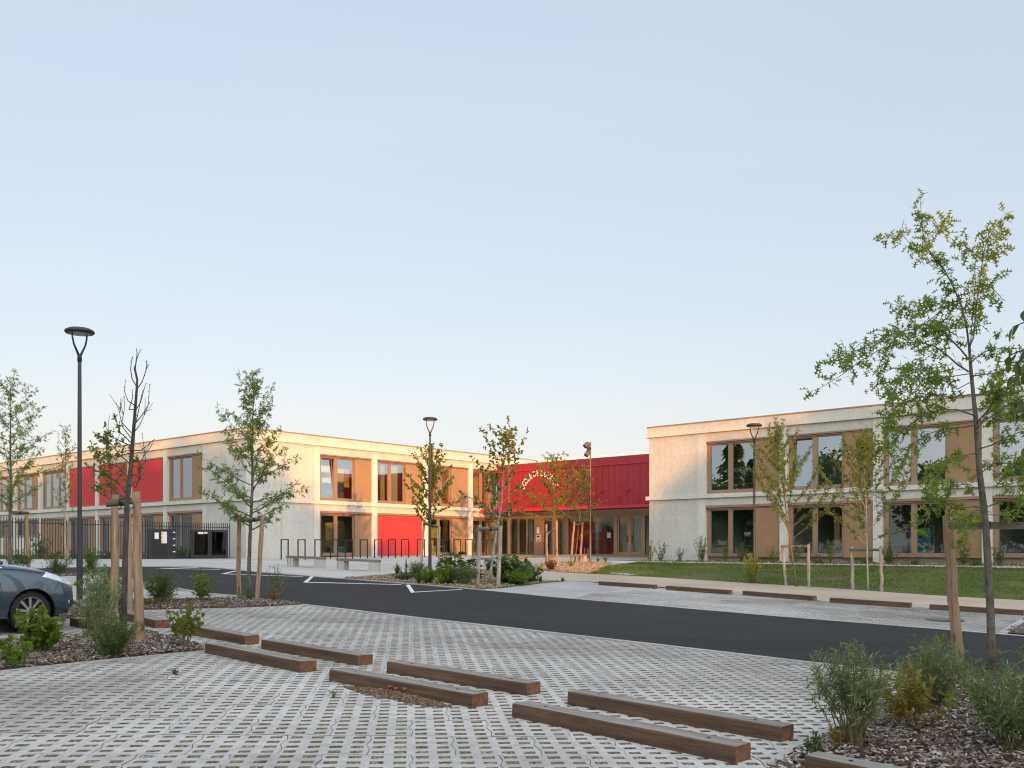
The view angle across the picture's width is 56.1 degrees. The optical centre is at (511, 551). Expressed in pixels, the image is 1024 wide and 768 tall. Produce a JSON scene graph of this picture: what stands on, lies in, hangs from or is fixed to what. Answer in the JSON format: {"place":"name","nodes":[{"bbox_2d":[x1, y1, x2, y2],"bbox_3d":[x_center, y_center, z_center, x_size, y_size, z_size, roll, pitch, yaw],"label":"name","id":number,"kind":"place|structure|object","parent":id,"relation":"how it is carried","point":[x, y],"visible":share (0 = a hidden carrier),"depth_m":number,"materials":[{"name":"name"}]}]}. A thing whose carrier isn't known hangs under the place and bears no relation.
{"place":"outdoors","nodes":[
{"label":"outdoors","id":0,"kind":"place"},
{"bbox_2d":[0,629,204,669],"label":"mulch chips","id":1,"kind":"object","parent":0,"point":[71,647],"visible":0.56,"depth_m":12.28,"materials":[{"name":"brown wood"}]},
{"bbox_2d":[0,634,34,664],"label":"dogwood shrub","id":2,"kind":"object","parent":1,"relation":"on","point":[15,656],"visible":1,"depth_m":10.72,"materials":[{"name":"green plant"}]},
{"bbox_2d":[13,603,66,651],"bbox_3d":[-5.844,0.958,11.888,0.621,0.644,0.694,0,0,-26],"label":"dogwood shrub","id":3,"kind":"object","parent":1,"relation":"on","point":[37,632],"visible":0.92,"depth_m":11.81,"materials":[{"name":"green plant"}]},
{"bbox_2d":[72,591,105,632],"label":"willow shrub","id":4,"kind":"object","parent":1,"relation":"on","point":[88,616],"visible":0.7,"depth_m":14.01,"materials":[{"name":"green plant"}]},
{"bbox_2d":[82,560,122,634],"bbox_3d":[-5.892,0.674,13.852,0.706,1.128,0.572,0,0,0],"label":"willow shrub","id":5,"kind":"object","parent":1,"relation":"on","point":[99,603],"visible":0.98,"depth_m":13.74,"materials":[{"name":"green plant"}]},
{"bbox_2d":[78,609,144,656],"bbox_3d":[-4.929,1.022,11.786,0.753,0.662,0.798,0,0,35],"label":"willow shrub","id":6,"kind":"object","parent":1,"relation":"on","point":[115,642],"visible":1,"depth_m":11.71,"materials":[{"name":"green plant"}]},
{"bbox_2d":[105,492,144,640],"bbox_3d":[-5.900,0.191,14.573,0.416,2.276,3.116,0,0,-32],"label":"tree support","id":7,"kind":"object","parent":1,"relation":"on","point":[115,502],"visible":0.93,"depth_m":13.26,"materials":[{"name":"brown wood"}]},
{"bbox_2d":[165,599,204,644],"bbox_3d":[-4.348,0.971,12.859,0.457,0.663,0.614,0,0,-38],"label":"dogwood shrub","id":8,"kind":"object","parent":1,"relation":"on","point":[182,626],"visible":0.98,"depth_m":12.85,"materials":[{"name":"green plant"}]},
{"bbox_2d":[59,596,301,618],"bbox_3d":[-7.334,1.069,18.952,3.116,0.112,6.027,0,0,35],"label":"planting bed","id":9,"kind":"object","parent":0,"point":[200,607],"visible":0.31,"depth_m":19.11,"materials":[{"name":"brown wood"}]},
{"bbox_2d":[73,564,133,605],"bbox_3d":[-7.418,0.671,17.687,1.013,0.884,0.884,0,0,0],"label":"dogwood shrub","id":10,"kind":"object","parent":9,"relation":"on","point":[81,586],"visible":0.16,"depth_m":17.59,"materials":[{"name":"green plant"}]},
{"bbox_2d":[87,431,134,605],"bbox_3d":[-7.749,-0.617,18.618,0.929,3.503,0.956,0,0,0],"label":"maple tree","id":11,"kind":"object","parent":9,"relation":"on","point":[108,455],"visible":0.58,"depth_m":18.55,"materials":[{"name":"green plant"}]},
{"bbox_2d":[143,566,185,602],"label":"willow shrub","id":12,"kind":"object","parent":9,"relation":"on","point":[159,589],"visible":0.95,"depth_m":19.45,"materials":[{"name":"green plant"}]},
{"bbox_2d":[190,569,217,599],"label":"dogwood shrub","id":13,"kind":"object","parent":9,"relation":"on","point":[200,587],"visible":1,"depth_m":20.32,"materials":[{"name":"green plant"}]},
{"bbox_2d":[236,514,265,598],"bbox_3d":[-5.808,0.161,21.517,1.009,1.971,0.414,0,0,38],"label":"tree support","id":14,"kind":"object","parent":9,"relation":"on","point":[259,564],"visible":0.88,"depth_m":21.46,"materials":[{"name":"brown wood"}]},
{"bbox_2d":[196,367,309,596],"bbox_3d":[-5.798,-1.503,21.561,2.486,5.244,2.107,0,0,-17],"label":"oak tree","id":15,"kind":"object","parent":9,"relation":"on","point":[250,442],"visible":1,"depth_m":21.47,"materials":[{"name":"green plant"}]},
{"bbox_2d":[343,685,450,707],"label":"spilt gravel","id":16,"kind":"structure","parent":0,"point":[406,699],"depth_m":9.54,"materials":[{"name":"gravel"}]},
{"bbox_2d":[343,568,561,588],"bbox_3d":[-1.090,0.905,34.552,6.443,0.326,13.236,0,0,21],"label":"planting bed","id":17,"kind":"object","parent":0,"point":[502,584],"visible":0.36,"depth_m":30.30,"materials":[{"name":"brown wood"}]},
{"bbox_2d":[423,417,436,568],"bbox_3d":[-3.220,-2.234,37.749,0.580,6.077,0.580,0,0,-14],"label":"street lamp","id":18,"kind":"object","parent":17,"relation":"on","point":[426,419],"visible":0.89,"depth_m":37.71,"materials":[{"name":"metal"}]},
{"bbox_2d":[450,562,478,583],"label":"rosemary shrub","id":19,"kind":"object","parent":17,"relation":"on","point":[465,578],"visible":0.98,"depth_m":29.41,"materials":[{"name":"green plant"}]},
{"bbox_2d":[475,525,502,584],"bbox_3d":[-0.713,0.150,29.609,0.889,1.928,0.278,0,0,8],"label":"tree support","id":20,"kind":"object","parent":17,"relation":"on","point":[478,554],"visible":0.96,"depth_m":29.59,"materials":[{"name":"brown wood"}]},
{"bbox_2d":[458,415,542,582],"bbox_3d":[-0.395,-1.598,30.648,2.748,5.356,2.262,0,0,0],"label":"hornbeam tree","id":21,"kind":"object","parent":17,"relation":"on","point":[503,469],"visible":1,"depth_m":30.49,"materials":[{"name":"green plant"}]},
{"bbox_2d":[485,554,531,582],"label":"hydrangea shrub","id":22,"kind":"object","parent":17,"relation":"on","point":[507,564],"visible":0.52,"depth_m":30.60,"materials":[{"name":"green plant"}]},
{"bbox_2d":[501,568,534,584],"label":"bush","id":23,"kind":"object","parent":17,"relation":"on","point":[513,579],"visible":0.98,"depth_m":29.86,"materials":[{"name":"green plant"}]},
{"bbox_2d":[0,577,906,767],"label":"car park paving","id":24,"kind":"object","parent":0,"point":[26,692],"visible":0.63,"depth_m":9.36,"materials":[{"name":"grey concrete"}]},
{"bbox_2d":[0,560,72,631],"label":"car","id":25,"kind":"object","parent":24,"relation":"on","point":[23,589],"visible":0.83,"depth_m":14.02,"materials":[{"name":"blue paint"}]},
{"bbox_2d":[64,326,94,600],"bbox_3d":[-8.835,-1.768,19.628,0.580,5.587,0.580,0,0,36],"label":"street lamp","id":26,"kind":"object","parent":24,"relation":"on","point":[78,331],"visible":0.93,"depth_m":19.59,"materials":[{"name":"black metal"}]},
{"bbox_2d":[0,650,204,671],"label":"kerb","id":27,"kind":"structure","parent":24,"relation":"on","point":[60,664],"depth_m":11.43,"materials":[{"name":"concrete"}]},
{"bbox_2d":[84,348,154,623],"bbox_3d":[-6.029,-0.943,14.771,0.992,4.378,1.349,0,0,-21],"label":"maple tree","id":28,"kind":"object","parent":24,"relation":"on","point":[124,582],"visible":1,"depth_m":14.69,"materials":[{"name":"green plant"}]},
{"bbox_2d":[119,509,132,610],"bbox_3d":[-6.988,0.211,17.376,0.268,1.961,0.151,0,0,0],"label":"tree support","id":29,"kind":"object","parent":24,"relation":"on","point":[129,595],"visible":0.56,"depth_m":17.33,"materials":[{"name":"brown wood"}]},
{"bbox_2d":[119,611,169,627],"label":"timber wheel stop","id":30,"kind":"object","parent":24,"relation":"on","point":[153,621],"visible":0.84,"depth_m":15.36,"materials":[{"name":"brown wood"}]},
{"bbox_2d":[172,623,258,644],"bbox_3d":[-4.416,1.214,14.209,2.038,0.150,0.237,3,2,42],"label":"timber wheel stop","id":31,"kind":"object","parent":24,"relation":"on","point":[232,636],"visible":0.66,"depth_m":13.79,"materials":[{"name":"brown wood"}]},
{"bbox_2d":[205,642,316,672],"bbox_3d":[-3.137,1.302,11.847,2.117,0.152,0.237,3,2,43],"label":"timber wheel stop","id":32,"kind":"object","parent":24,"relation":"on","point":[273,659],"visible":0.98,"depth_m":11.62,"materials":[{"name":"brown wood"}]},
{"bbox_2d":[261,639,372,665],"bbox_3d":[-2.566,1.305,12.475,2.027,0.152,0.234,3,2,41],"label":"timber wheel stop","id":33,"kind":"object","parent":24,"relation":"on","point":[348,657],"visible":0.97,"depth_m":12.28,"materials":[{"name":"brown wood"}]},
{"bbox_2d":[329,667,487,708],"bbox_3d":[-1.118,1.401,9.946,2.124,0.152,0.235,3,2,40],"label":"timber wheel stop","id":34,"kind":"object","parent":24,"relation":"on","point":[465,697],"visible":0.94,"depth_m":9.74,"materials":[{"name":"brown wood"}]},
{"bbox_2d":[387,660,540,695],"bbox_3d":[-0.584,1.401,10.684,2.094,0.154,0.234,3,2,39],"label":"timber wheel stop","id":35,"kind":"object","parent":24,"relation":"on","point":[503,683],"visible":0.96,"depth_m":10.51,"materials":[{"name":"brown wood"}]},
{"bbox_2d":[512,701,750,764],"bbox_3d":[0.920,1.499,8.085,2.288,0.152,0.237,3,2,43],"label":"timber wheel stop","id":36,"kind":"object","parent":24,"relation":"on","point":[724,749],"visible":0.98,"depth_m":7.87,"materials":[{"name":"brown wood"}]},
{"bbox_2d":[567,689,793,741],"bbox_3d":[1.476,1.497,8.855,2.262,0.150,0.236,3,2,41],"label":"timber wheel stop","id":37,"kind":"object","parent":24,"relation":"on","point":[754,727],"visible":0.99,"depth_m":8.67,"materials":[{"name":"brown wood"}]},
{"bbox_2d":[767,682,907,764],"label":"kerb","id":38,"kind":"structure","parent":24,"relation":"on","point":[780,755],"depth_m":7.61,"materials":[{"name":"concrete"}]},
{"bbox_2d":[0,555,937,595],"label":"plaza","id":39,"kind":"structure","parent":0,"point":[357,568],"depth_m":42.45,"materials":[{"name":"concrete"}]},
{"bbox_2d":[0,369,66,564],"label":"oak tree","id":40,"kind":"object","parent":39,"relation":"on","point":[21,448],"visible":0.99,"depth_m":31.45,"materials":[{"name":"green plant"}]},
{"bbox_2d":[47,425,88,559],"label":"willow tree","id":41,"kind":"object","parent":39,"relation":"on","point":[65,439],"visible":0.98,"depth_m":42.64,"materials":[{"name":"green plant"}]},
{"bbox_2d":[0,517,229,558],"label":"fence","id":42,"kind":"object","parent":39,"relation":"on","point":[120,525],"visible":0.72,"depth_m":45.01,"materials":[{"name":"metal"}]},
{"bbox_2d":[148,529,175,558],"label":"noticeboard","id":43,"kind":"object","parent":42,"relation":"attached to","point":[161,543],"visible":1,"depth_m":47.92,"materials":[{"name":"paint"}]},
{"bbox_2d":[190,529,227,557],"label":"noticeboard","id":44,"kind":"object","parent":42,"relation":"attached to","point":[208,543],"visible":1,"depth_m":49.87,"materials":[{"name":"paint"}]},
{"bbox_2d":[193,531,208,555],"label":"door","id":45,"kind":"structure","parent":44,"relation":"in","point":[200,541],"depth_m":49.52,"materials":[{"name":"paint"}]},
{"bbox_2d":[211,531,226,555],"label":"door","id":46,"kind":"structure","parent":44,"relation":"in","point":[218,538],"depth_m":50.34,"materials":[{"name":"paint"}]},
{"bbox_2d":[0,427,540,557],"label":"school building","id":47,"kind":"structure","parent":39,"relation":"on","point":[357,510],"depth_m":58.88,"materials":[{"name":"paint"}]},
{"bbox_2d":[18,475,31,510],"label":"window","id":48,"kind":"structure","parent":47,"relation":"in","point":[25,506],"depth_m":69.93,"materials":[{"name":"grey glass"}]},
{"bbox_2d":[169,456,191,500],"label":"window","id":49,"kind":"structure","parent":47,"relation":"in","point":[171,498],"depth_m":56.43,"materials":[{"name":"brown wood"}]},
{"bbox_2d":[320,514,353,555],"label":"window","id":50,"kind":"structure","parent":47,"relation":"in","point":[334,553],"depth_m":56.32,"materials":[{"name":"brown glass"}]},
{"bbox_2d":[320,456,353,501],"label":"window","id":51,"kind":"structure","parent":47,"relation":"in","point":[334,472],"depth_m":56.32,"materials":[{"name":"brown wood"}]},
{"bbox_2d":[377,462,404,503],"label":"window","id":52,"kind":"structure","parent":47,"relation":"in","point":[389,501],"depth_m":59.52,"materials":[{"name":"brown wood"}]},
{"bbox_2d":[286,556,326,567],"bbox_3d":[-8.463,0.449,39.490,1.796,0.544,0.408,0,0,28],"label":"bench","id":53,"kind":"object","parent":39,"relation":"on","point":[293,561],"visible":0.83,"depth_m":39.27,"materials":[{"name":"grey concrete"}]},
{"bbox_2d":[336,558,380,570],"bbox_3d":[-6.006,0.542,37.551,1.835,0.549,0.408,0,0,25],"label":"bench","id":54,"kind":"object","parent":39,"relation":"on","point":[343,564],"visible":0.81,"depth_m":37.33,"materials":[{"name":"grey concrete"}]},
{"bbox_2d":[403,442,463,569],"bbox_3d":[-3.238,-1.841,39.446,2.538,5.300,2.520,0,0,0],"label":"hornbeam tree","id":55,"kind":"object","parent":39,"relation":"on","point":[421,467],"visible":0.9,"depth_m":39.48,"materials":[{"name":"green plant"}]},
{"bbox_2d":[519,451,582,554],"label":"hornbeam tree","id":56,"kind":"object","parent":39,"relation":"on","point":[555,479],"visible":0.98,"depth_m":48.18,"materials":[{"name":"green plant"}]},
{"bbox_2d":[479,452,648,556],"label":"entrance hall","id":57,"kind":"structure","parent":39,"relation":"on","point":[620,483],"depth_m":63.18,"materials":[{"name":"red metal"}]},
{"bbox_2d":[645,390,1023,564],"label":"school building","id":58,"kind":"structure","parent":39,"relation":"on","point":[687,498],"depth_m":47.36,"materials":[{"name":"concrete"}]},
{"bbox_2d":[707,508,755,556],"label":"window","id":59,"kind":"structure","parent":58,"relation":"in","point":[709,511],"depth_m":48.57,"materials":[{"name":"brown wood"}]},
{"bbox_2d":[707,441,755,493],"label":"window","id":60,"kind":"structure","parent":58,"relation":"in","point":[731,489],"depth_m":48.57,"materials":[{"name":"brown wood"}]},
{"bbox_2d":[789,505,843,556],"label":"window","id":61,"kind":"structure","parent":58,"relation":"in","point":[791,512],"depth_m":45.66,"materials":[{"name":"brown wood"}]},
{"bbox_2d":[789,433,843,489],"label":"window","id":62,"kind":"structure","parent":58,"relation":"in","point":[814,438],"depth_m":45.69,"materials":[{"name":"brown wood"}]},
{"bbox_2d":[834,507,841,552],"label":"window","id":63,"kind":"structure","parent":58,"relation":"in","point":[837,527],"depth_m":46.29,"materials":[{"name":"clear glass"}]},
{"bbox_2d":[884,502,947,556],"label":"window","id":64,"kind":"structure","parent":58,"relation":"in","point":[914,535],"depth_m":42.69,"materials":[{"name":"brown wood"}]},
{"bbox_2d":[884,425,947,485],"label":"window","id":65,"kind":"structure","parent":58,"relation":"in","point":[914,476],"depth_m":42.67,"materials":[{"name":"brown wood"}]},
{"bbox_2d":[993,419,1020,480],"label":"window","id":66,"kind":"structure","parent":58,"relation":"in","point":[996,431],"depth_m":40.44,"materials":[{"name":"brown wood"}]},
{"bbox_2d":[993,499,1023,557],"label":"window","id":67,"kind":"structure","parent":58,"relation":"in","point":[996,508],"depth_m":40.44,"materials":[{"name":"brown wood"}]},
{"bbox_2d":[0,0,1023,462],"label":"sky","id":68,"kind":"structure","parent":0,"point":[601,223],"materials":[{"name":"blue"}]},
{"bbox_2d":[35,567,1023,684],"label":"road","id":69,"kind":"structure","parent":0,"point":[782,637],"depth_m":18.93,"materials":[{"name":"grey asphalt"}]},
{"bbox_2d":[83,566,486,589],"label":"kerb","id":70,"kind":"structure","parent":69,"relation":"on","point":[319,576],"depth_m":30.96,"materials":[{"name":"concrete"}]},
{"bbox_2d":[132,579,915,674],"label":"kerb","id":71,"kind":"structure","parent":69,"relation":"on","point":[680,647],"depth_m":15.69,"materials":[{"name":"concrete"}]},
{"bbox_2d":[486,590,1023,635],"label":"kerb","id":72,"kind":"structure","parent":69,"relation":"on","point":[760,614],"depth_m":21.14,"materials":[{"name":"concrete"}]},
{"bbox_2d":[942,516,1023,667],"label":"tree support","id":73,"kind":"object","parent":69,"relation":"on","point":[952,595],"visible":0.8,"depth_m":13.07,"materials":[{"name":"brown wood"}]},
{"bbox_2d":[492,581,645,597],"bbox_3d":[1.716,1.120,29.002,3.629,0.173,7.964,0,0,28],"label":"concrete apron","id":74,"kind":"object","parent":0,"point":[568,589],"visible":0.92,"depth_m":28.74,"materials":[{"name":"grey concrete"}]},
{"bbox_2d":[532,561,611,572],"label":"mulch chips","id":75,"kind":"object","parent":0,"point":[581,567],"visible":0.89,"depth_m":44.14,"materials":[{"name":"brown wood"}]},
{"bbox_2d":[551,464,607,561],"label":"hornbeam tree","id":76,"kind":"object","parent":75,"relation":"on","point":[583,490],"visible":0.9,"depth_m":49.88,"materials":[{"name":"green plant"}]},
{"bbox_2d":[121,577,1023,634],"bbox_3d":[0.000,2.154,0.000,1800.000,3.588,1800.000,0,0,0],"label":"ground","id":77,"kind":"structure","parent":0,"point":[738,592],"depth_m":31.17,"materials":[{"name":"grey concrete"}]},
{"bbox_2d":[781,544,810,586],"bbox_3d":[9.984,0.534,33.817,1.023,1.574,0.416,0,0,19],"label":"tree support","id":78,"kind":"object","parent":77,"relation":"on","point":[807,546],"visible":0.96,"depth_m":33.80,"materials":[{"name":"brown wood"}]},
{"bbox_2d":[535,570,1023,609],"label":"footpath","id":79,"kind":"structure","parent":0,"point":[922,600],"depth_m":31.68,"materials":[{"name":"beige concrete"}]},
{"bbox_2d":[748,415,851,585],"bbox_3d":[9.943,-1.745,33.736,3.179,6.085,3.166,0,0,0],"label":"willow tree","id":80,"kind":"object","parent":79,"relation":"on","point":[776,439],"visible":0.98,"depth_m":33.74,"materials":[{"name":"green plant"}]},
{"bbox_2d":[811,427,929,590],"bbox_3d":[11.963,-1.418,31.988,3.449,5.626,3.497,0,0,-30],"label":"willow tree","id":81,"kind":"object","parent":79,"relation":"on","point":[865,445],"visible":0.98,"depth_m":32.12,"materials":[{"name":"green plant"}]},
{"bbox_2d":[578,589,1023,632],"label":"car park paving","id":82,"kind":"object","parent":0,"point":[917,616],"visible":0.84,"depth_m":23.60,"materials":[{"name":"grey concrete"}]},
{"bbox_2d":[666,585,731,594],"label":"timber wheel stop","id":83,"kind":"object","parent":82,"relation":"on","point":[699,590],"visible":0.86,"depth_m":29.05,"materials":[{"name":"brown wood"}]},
{"bbox_2d":[742,591,816,600],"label":"timber wheel stop","id":84,"kind":"object","parent":82,"relation":"on","point":[781,595],"visible":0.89,"depth_m":27.36,"materials":[{"name":"brown wood"}]},
{"bbox_2d":[829,597,911,607],"bbox_3d":[9.536,1.367,25.588,2.084,0.156,0.205,3,1,36],"label":"timber wheel stop","id":85,"kind":"object","parent":82,"relation":"on","point":[872,602],"visible":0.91,"depth_m":25.47,"materials":[{"name":"brown wood"}]},
{"bbox_2d":[929,604,1023,615],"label":"timber wheel stop","id":86,"kind":"object","parent":82,"relation":"on","point":[979,609],"visible":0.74,"depth_m":23.89,"materials":[{"name":"brown wood"}]},
{"bbox_2d":[589,561,1023,599],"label":"lawn","id":87,"kind":"structure","parent":0,"point":[935,571],"depth_m":36.72,"materials":[{"name":"green plant"}]},
{"bbox_2d":[742,551,761,582],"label":"bush","id":88,"kind":"object","parent":87,"relation":"on","point":[752,569],"visible":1,"depth_m":34.85,"materials":[{"name":"green plant"}]},
{"bbox_2d":[746,423,761,582],"bbox_3d":[8.901,-1.769,35.302,0.580,5.871,0.580,0,0,-6],"label":"street lamp","id":89,"kind":"object","parent":87,"relation":"on","point":[753,425],"visible":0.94,"depth_m":35.26,"materials":[{"name":"metal"}]},
{"bbox_2d":[849,547,883,591],"bbox_3d":[11.993,0.630,32.527,1.080,1.588,0.412,0,0,16],"label":"tree support","id":90,"kind":"object","parent":87,"relation":"on","point":[852,549],"visible":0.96,"depth_m":32.51,"materials":[{"name":"brown wood"}]},
{"bbox_2d":[622,559,1023,566],"bbox_3d":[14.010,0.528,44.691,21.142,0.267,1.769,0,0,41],"label":"mulch chips","id":91,"kind":"object","parent":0,"point":[873,563],"visible":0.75,"depth_m":43.82,"materials":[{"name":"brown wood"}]},
{"bbox_2d":[767,677,1023,767],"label":"mulch chips","id":92,"kind":"object","parent":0,"point":[905,749],"visible":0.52,"depth_m":7.84,"materials":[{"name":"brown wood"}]},
{"bbox_2d":[804,751,903,767],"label":"timber wheel stop","id":93,"kind":"object","parent":92,"relation":"on","point":[818,759],"visible":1,"depth_m":6.88,"materials":[{"name":"brown wood"}]},
{"bbox_2d":[805,638,907,746],"bbox_3d":[2.801,1.157,7.866,0.749,0.915,0.886,0,0,0],"label":"willow shrub","id":94,"kind":"object","parent":92,"relation":"on","point":[851,694],"visible":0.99,"depth_m":7.83,"materials":[{"name":"green plant"}]},
{"bbox_2d":[799,188,1023,674],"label":"oak tree","id":95,"kind":"object","parent":92,"relation":"on","point":[996,401],"visible":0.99,"depth_m":12.31,"materials":[{"name":"green plant"}]},
{"bbox_2d":[875,661,959,729],"bbox_3d":[3.626,1.303,8.669,0.670,0.633,0.693,0,0,0],"label":"photinia shrub","id":96,"kind":"object","parent":92,"relation":"on","point":[900,709],"visible":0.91,"depth_m":8.54,"materials":[{"name":"green plant"}]},
{"bbox_2d":[890,632,975,707],"bbox_3d":[4.295,1.230,9.790,0.786,0.854,0.785,0,0,-34],"label":"willow shrub","id":97,"kind":"object","parent":92,"relation":"on","point":[945,676],"visible":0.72,"depth_m":9.70,"materials":[{"name":"green plant"}]},
{"bbox_2d":[949,644,1023,750],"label":"willow shrub","id":98,"kind":"object","parent":92,"relation":"on","point":[1004,719],"visible":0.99,"depth_m":7.81,"materials":[{"name":"green plant"}]},
{"bbox_2d":[998,311,1023,457],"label":"cherry tree","id":99,"kind":"object","parent":92,"relation":"on","point":[1017,368],"visible":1,"depth_m":6.13,"materials":[{"name":"green plant"}]},
{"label":"planting bed","id":100,"kind":"structure","parent":0,"visible":0},
{"bbox_2d":[41,553,73,573],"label":"willow shrub","id":101,"kind":"object","parent":100,"relation":"on","point":[58,567],"visible":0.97,"depth_m":28.50,"materials":[{"name":"green plant"}]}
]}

